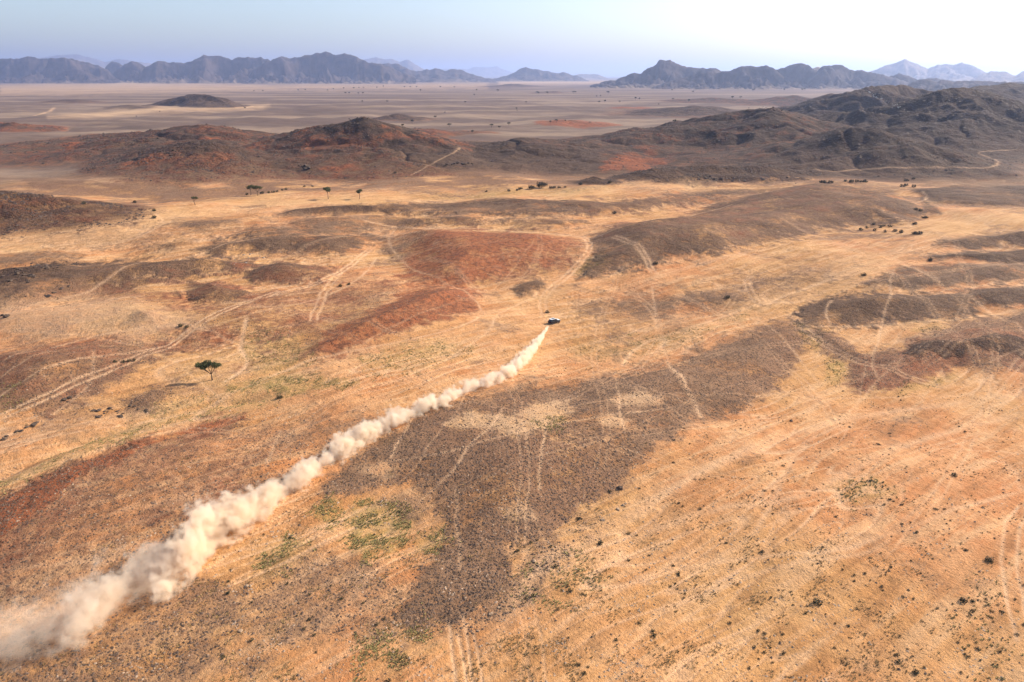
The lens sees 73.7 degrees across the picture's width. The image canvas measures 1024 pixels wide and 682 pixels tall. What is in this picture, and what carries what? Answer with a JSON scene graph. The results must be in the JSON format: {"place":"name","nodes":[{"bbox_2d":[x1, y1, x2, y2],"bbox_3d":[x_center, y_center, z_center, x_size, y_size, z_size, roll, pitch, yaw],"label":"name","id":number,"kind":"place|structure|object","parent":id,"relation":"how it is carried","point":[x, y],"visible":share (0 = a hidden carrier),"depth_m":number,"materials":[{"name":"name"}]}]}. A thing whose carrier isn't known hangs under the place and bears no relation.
{"place":"outdoors","nodes":[
{"label":"outdoors","id":0,"kind":"place"},
{"bbox_2d":[0,122,68,131],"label":"hill","id":1,"kind":"structure","parent":0,"point":[14,127],"depth_m":1090.04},
{"bbox_2d":[0,56,116,83],"bbox_3d":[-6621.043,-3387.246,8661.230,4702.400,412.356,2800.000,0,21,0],"label":"mountain","id":2,"kind":"structure","parent":0,"point":[28,69],"depth_m":8278.81,"materials":[{"name":"grey stone"}]},
{"bbox_2d":[44,68,106,83],"bbox_3d":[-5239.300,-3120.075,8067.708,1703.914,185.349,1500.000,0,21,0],"label":"mountain","id":3,"kind":"structure","parent":0,"point":[68,76],"depth_m":7852.81,"materials":[{"name":"grey stone"}]},
{"bbox_2d":[46,99,105,102],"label":"hill","id":4,"kind":"structure","parent":0,"point":[79,101],"depth_m":2218.10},
{"bbox_2d":[0,190,158,238],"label":"hill","id":5,"kind":"structure","parent":0,"point":[70,219],"depth_m":404.66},
{"bbox_2d":[38,54,150,68],"bbox_3d":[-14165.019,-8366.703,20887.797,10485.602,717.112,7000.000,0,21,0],"label":"mountain","id":6,"kind":"structure","parent":0,"point":[100,63],"depth_m":20225.96,"materials":[{"name":"grey stone"}]},
{"bbox_2d":[105,61,122,73],"bbox_3d":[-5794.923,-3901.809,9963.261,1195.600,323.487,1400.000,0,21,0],"label":"mountain","id":7,"kind":"structure","parent":0,"point":[112,67],"depth_m":9717.31,"materials":[{"name":"grey stone"}]},
{"bbox_2d":[112,61,144,82],"bbox_3d":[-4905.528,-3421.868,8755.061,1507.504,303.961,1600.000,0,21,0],"label":"mountain","id":8,"kind":"structure","parent":0,"point":[130,72],"depth_m":8547.69,"materials":[{"name":"grey stone"}]},
{"bbox_2d":[102,105,158,109],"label":"hill","id":9,"kind":"structure","parent":0,"point":[128,107],"depth_m":1789.15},
{"bbox_2d":[0,124,277,165],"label":"hill","id":10,"kind":"structure","parent":0,"point":[171,135],"depth_m":769.17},
{"bbox_2d":[79,141,278,182],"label":"hill","id":11,"kind":"structure","parent":0,"point":[199,154],"depth_m":606.80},
{"bbox_2d":[141,94,253,107],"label":"hill","id":12,"kind":"structure","parent":0,"point":[202,100],"depth_m":1905.52,"materials":[{"name":"stone"}]},
{"bbox_2d":[137,55,281,83],"bbox_3d":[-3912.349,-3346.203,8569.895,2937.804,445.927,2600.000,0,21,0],"label":"mountain","id":13,"kind":"structure","parent":0,"point":[211,69],"depth_m":8201.44,"materials":[{"name":"grey stone"}]},
{"bbox_2d":[241,51,415,83],"bbox_3d":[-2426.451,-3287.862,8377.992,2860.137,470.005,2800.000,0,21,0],"label":"mountain","id":14,"kind":"structure","parent":0,"point":[325,67],"depth_m":7826.48,"materials":[{"name":"grey stone"}]},
{"bbox_2d":[234,116,488,180],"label":"hill","id":15,"kind":"structure","parent":0,"point":[390,140],"depth_m":660.30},
{"bbox_2d":[364,57,424,70],"bbox_3d":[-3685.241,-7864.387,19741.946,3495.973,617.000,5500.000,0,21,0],"label":"mountain","id":16,"kind":"structure","parent":0,"point":[409,64],"depth_m":19272.02,"materials":[{"name":"grey stone"}]},
{"bbox_2d":[371,113,435,120],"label":"hill","id":17,"kind":"structure","parent":0,"point":[398,116],"depth_m":1324.21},
{"bbox_2d":[383,63,495,82],"bbox_3d":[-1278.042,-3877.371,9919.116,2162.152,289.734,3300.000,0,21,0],"label":"mountain","id":18,"kind":"structure","parent":0,"point":[439,75],"depth_m":9505.11,"materials":[{"name":"grey stone"}]},
{"bbox_2d":[412,128,492,136],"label":"hill","id":19,"kind":"structure","parent":0,"point":[434,132],"depth_m":983.21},
{"bbox_2d":[441,66,512,77],"bbox_3d":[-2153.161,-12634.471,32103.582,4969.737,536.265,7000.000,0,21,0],"label":"mountain","id":20,"kind":"structure","parent":0,"point":[491,72],"depth_m":30942.00,"materials":[{"name":"grey stone"}]},
{"bbox_2d":[0,77,1023,681],"bbox_3d":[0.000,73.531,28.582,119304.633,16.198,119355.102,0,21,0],"label":"ground","id":21,"kind":"structure","parent":0,"point":[976,225],"depth_m":181.54,"materials":[{"name":"brown sand"}]},
{"bbox_2d":[194,360,221,379],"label":"acacia tree","id":22,"kind":"object","parent":21,"relation":"on","point":[203,365],"visible":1,"depth_m":191.16,"materials":[{"name":"green plant"}]},
{"bbox_2d":[251,185,261,194],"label":"acacia tree","id":23,"kind":"object","parent":21,"relation":"on","point":[256,187],"visible":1,"depth_m":495.93,"materials":[{"name":"green plant"}]},
{"bbox_2d":[323,187,330,198],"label":"acacia tree","id":24,"kind":"object","parent":21,"relation":"on","point":[326,189],"visible":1,"depth_m":476.20,"materials":[{"name":"green plant"}]},
{"bbox_2d":[0,86,1022,266],"bbox_3d":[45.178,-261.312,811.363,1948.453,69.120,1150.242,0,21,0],"label":"hill rubble","id":25,"kind":"object","parent":21,"relation":"on","point":[5,197],"visible":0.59,"depth_m":661.65,"materials":[{"name":"stone"}]},
{"bbox_2d":[0,226,1023,681],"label":"dark gravel","id":26,"kind":"structure","parent":21,"relation":"on","point":[420,598],"depth_m":142.94,"materials":[{"name":"brown gravel"}]},
{"bbox_2d":[0,216,1023,681],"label":"dry grass tufts","id":27,"kind":"object","parent":21,"relation":"on","point":[562,556],"visible":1,"depth_m":118.07,"materials":[{"name":"beige plant"}]},
{"bbox_2d":[0,253,1023,681],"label":"green grass tufts","id":28,"kind":"object","parent":21,"relation":"on","point":[376,543],"visible":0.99,"depth_m":131.99,"materials":[{"name":"green plant"}]},
{"bbox_2d":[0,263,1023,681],"bbox_3d":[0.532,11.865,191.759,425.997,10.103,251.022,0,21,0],"label":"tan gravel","id":29,"kind":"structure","parent":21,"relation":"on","point":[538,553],"depth_m":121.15,"materials":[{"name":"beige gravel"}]},
{"bbox_2d":[535,181,547,187],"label":"dense tree","id":30,"kind":"object","parent":21,"relation":"on","point":[540,183],"visible":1,"depth_m":525.81,"materials":[{"name":"green plant"}]},
{"bbox_2d":[548,318,560,324],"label":"rally car","id":31,"kind":"object","parent":21,"relation":"on","point":[552,321],"visible":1,"depth_m":243.50,"materials":[{"name":"black paint"}]},
{"bbox_2d":[813,598,822,604],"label":"shrub","id":32,"kind":"object","parent":21,"relation":"on","point":[815,600],"visible":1,"depth_m":113.52,"materials":[{"name":"green plant"}]},
{"bbox_2d":[959,597,967,602],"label":"shrub","id":33,"kind":"object","parent":21,"relation":"on","point":[963,600],"visible":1,"depth_m":114.00,"materials":[{"name":"green plant"}]},
{"bbox_2d":[985,556,994,562],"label":"shrub","id":34,"kind":"object","parent":21,"relation":"on","point":[989,559],"visible":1,"depth_m":122.97,"materials":[{"name":"brown plant"}]},
{"bbox_2d":[0,0,1023,76],"label":"sky","id":35,"kind":"structure","parent":0,"point":[606,38],"materials":[{"name":"blue"}]},
{"bbox_2d":[486,84,541,86],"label":"hill","id":36,"kind":"structure","parent":0,"point":[520,85],"depth_m":5192.32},
{"bbox_2d":[494,67,588,80],"bbox_3d":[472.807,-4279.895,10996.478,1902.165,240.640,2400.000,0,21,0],"label":"mountain","id":37,"kind":"structure","parent":0,"point":[525,74],"depth_m":10561.44,"materials":[{"name":"grey stone"}]},
{"bbox_2d":[538,120,619,126],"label":"hill","id":38,"kind":"structure","parent":0,"point":[574,123],"depth_m":1212.91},
{"bbox_2d":[474,137,688,175],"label":"hill","id":39,"kind":"structure","parent":0,"point":[604,152],"depth_m":689.05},
{"bbox_2d":[575,74,608,79],"bbox_3d":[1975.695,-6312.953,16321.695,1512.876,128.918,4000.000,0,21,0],"label":"mountain","id":40,"kind":"structure","parent":0,"point":[591,76],"depth_m":15629.99,"materials":[{"name":"grey stone"}]},
{"bbox_2d":[570,176,623,183],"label":"hill","id":41,"kind":"structure","parent":0,"point":[594,180],"depth_m":539.83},
{"bbox_2d":[617,107,646,108],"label":"hill","id":42,"kind":"structure","parent":0,"point":[633,107],"depth_m":1815.77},
{"bbox_2d":[590,60,720,87],"bbox_3d":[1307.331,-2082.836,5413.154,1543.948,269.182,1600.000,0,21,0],"label":"mountain","id":43,"kind":"structure","parent":0,"point":[661,72],"depth_m":5232.31,"materials":[{"name":"grey stone"}]},
{"bbox_2d":[594,123,730,165],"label":"hill","id":44,"kind":"structure","parent":0,"point":[685,136],"depth_m":777.26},
{"bbox_2d":[610,105,739,116],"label":"hill","id":45,"kind":"structure","parent":0,"point":[691,110],"depth_m":1520.02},
{"bbox_2d":[608,164,811,183],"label":"hill","id":46,"kind":"structure","parent":0,"point":[676,175],"depth_m":567.31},
{"bbox_2d":[662,97,764,104],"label":"hill","id":47,"kind":"structure","parent":0,"point":[722,100],"depth_m":2197.61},
{"bbox_2d":[652,65,783,89],"bbox_3d":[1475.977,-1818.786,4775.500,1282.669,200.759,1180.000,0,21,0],"label":"mountain","id":48,"kind":"structure","parent":0,"point":[765,77],"depth_m":4618.67,"materials":[{"name":"grey stone"}]},
{"bbox_2d":[560,107,924,151],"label":"hill","id":49,"kind":"structure","parent":0,"point":[739,136],"depth_m":796.14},
{"bbox_2d":[746,95,811,105],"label":"hill","id":50,"kind":"structure","parent":0,"point":[786,100],"depth_m":2099.80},
{"bbox_2d":[775,63,817,88],"bbox_3d":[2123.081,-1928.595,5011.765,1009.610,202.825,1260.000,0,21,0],"label":"mountain","id":51,"kind":"structure","parent":0,"point":[798,76],"depth_m":4802.31,"materials":[{"name":"grey stone"}]},
{"bbox_2d":[775,92,847,109],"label":"hill","id":52,"kind":"structure","parent":0,"point":[812,99],"depth_m":1497.97,"materials":[{"name":"grey stone"}]},
{"bbox_2d":[807,64,908,88],"bbox_3d":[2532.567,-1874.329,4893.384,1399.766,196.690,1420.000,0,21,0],"label":"mountain","id":53,"kind":"structure","parent":0,"point":[836,76],"depth_m":4644.95,"materials":[{"name":"grey stone"}]},
{"bbox_2d":[785,85,933,116],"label":"hill","id":54,"kind":"structure","parent":0,"point":[842,103],"depth_m":1219.08,"materials":[{"name":"grey stone"}]},
{"bbox_2d":[711,126,1023,180],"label":"hill","id":55,"kind":"structure","parent":0,"point":[851,138],"depth_m":624.32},
{"bbox_2d":[813,87,1023,161],"bbox_3d":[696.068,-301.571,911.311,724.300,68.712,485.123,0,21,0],"label":"hill","id":56,"kind":"structure","parent":0,"point":[983,134],"depth_m":849.32,"materials":[{"name":"stone"}]},
{"bbox_2d":[887,73,954,84],"bbox_3d":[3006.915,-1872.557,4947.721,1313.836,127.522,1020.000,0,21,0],"label":"mountain","id":57,"kind":"structure","parent":0,"point":[906,78],"depth_m":4834.49,"materials":[{"name":"grey stone"}]},
{"bbox_2d":[870,59,985,80],"bbox_3d":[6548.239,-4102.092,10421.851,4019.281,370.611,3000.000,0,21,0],"label":"mountain","id":58,"kind":"structure","parent":0,"point":[961,71],"depth_m":10052.75,"materials":[{"name":"stone"}]},
{"bbox_2d":[907,79,1023,90],"bbox_3d":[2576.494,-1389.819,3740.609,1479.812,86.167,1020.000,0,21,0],"label":"mountain","id":59,"kind":"structure","parent":0,"point":[928,85],"depth_m":3619.69,"materials":[{"name":"grey stone"}]},
{"bbox_2d":[969,71,1023,81],"bbox_3d":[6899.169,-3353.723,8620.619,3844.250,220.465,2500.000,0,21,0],"label":"mountain","id":60,"kind":"structure","parent":0,"point":[996,76],"depth_m":8238.54,"materials":[{"name":"grey stone"}]},
{"bbox_2d":[971,82,1023,103],"bbox_3d":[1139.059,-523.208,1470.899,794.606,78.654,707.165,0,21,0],"label":"hill","id":61,"kind":"structure","parent":0,"point":[1014,91],"depth_m":1414.12,"materials":[{"name":"grey stone"}]}
]}

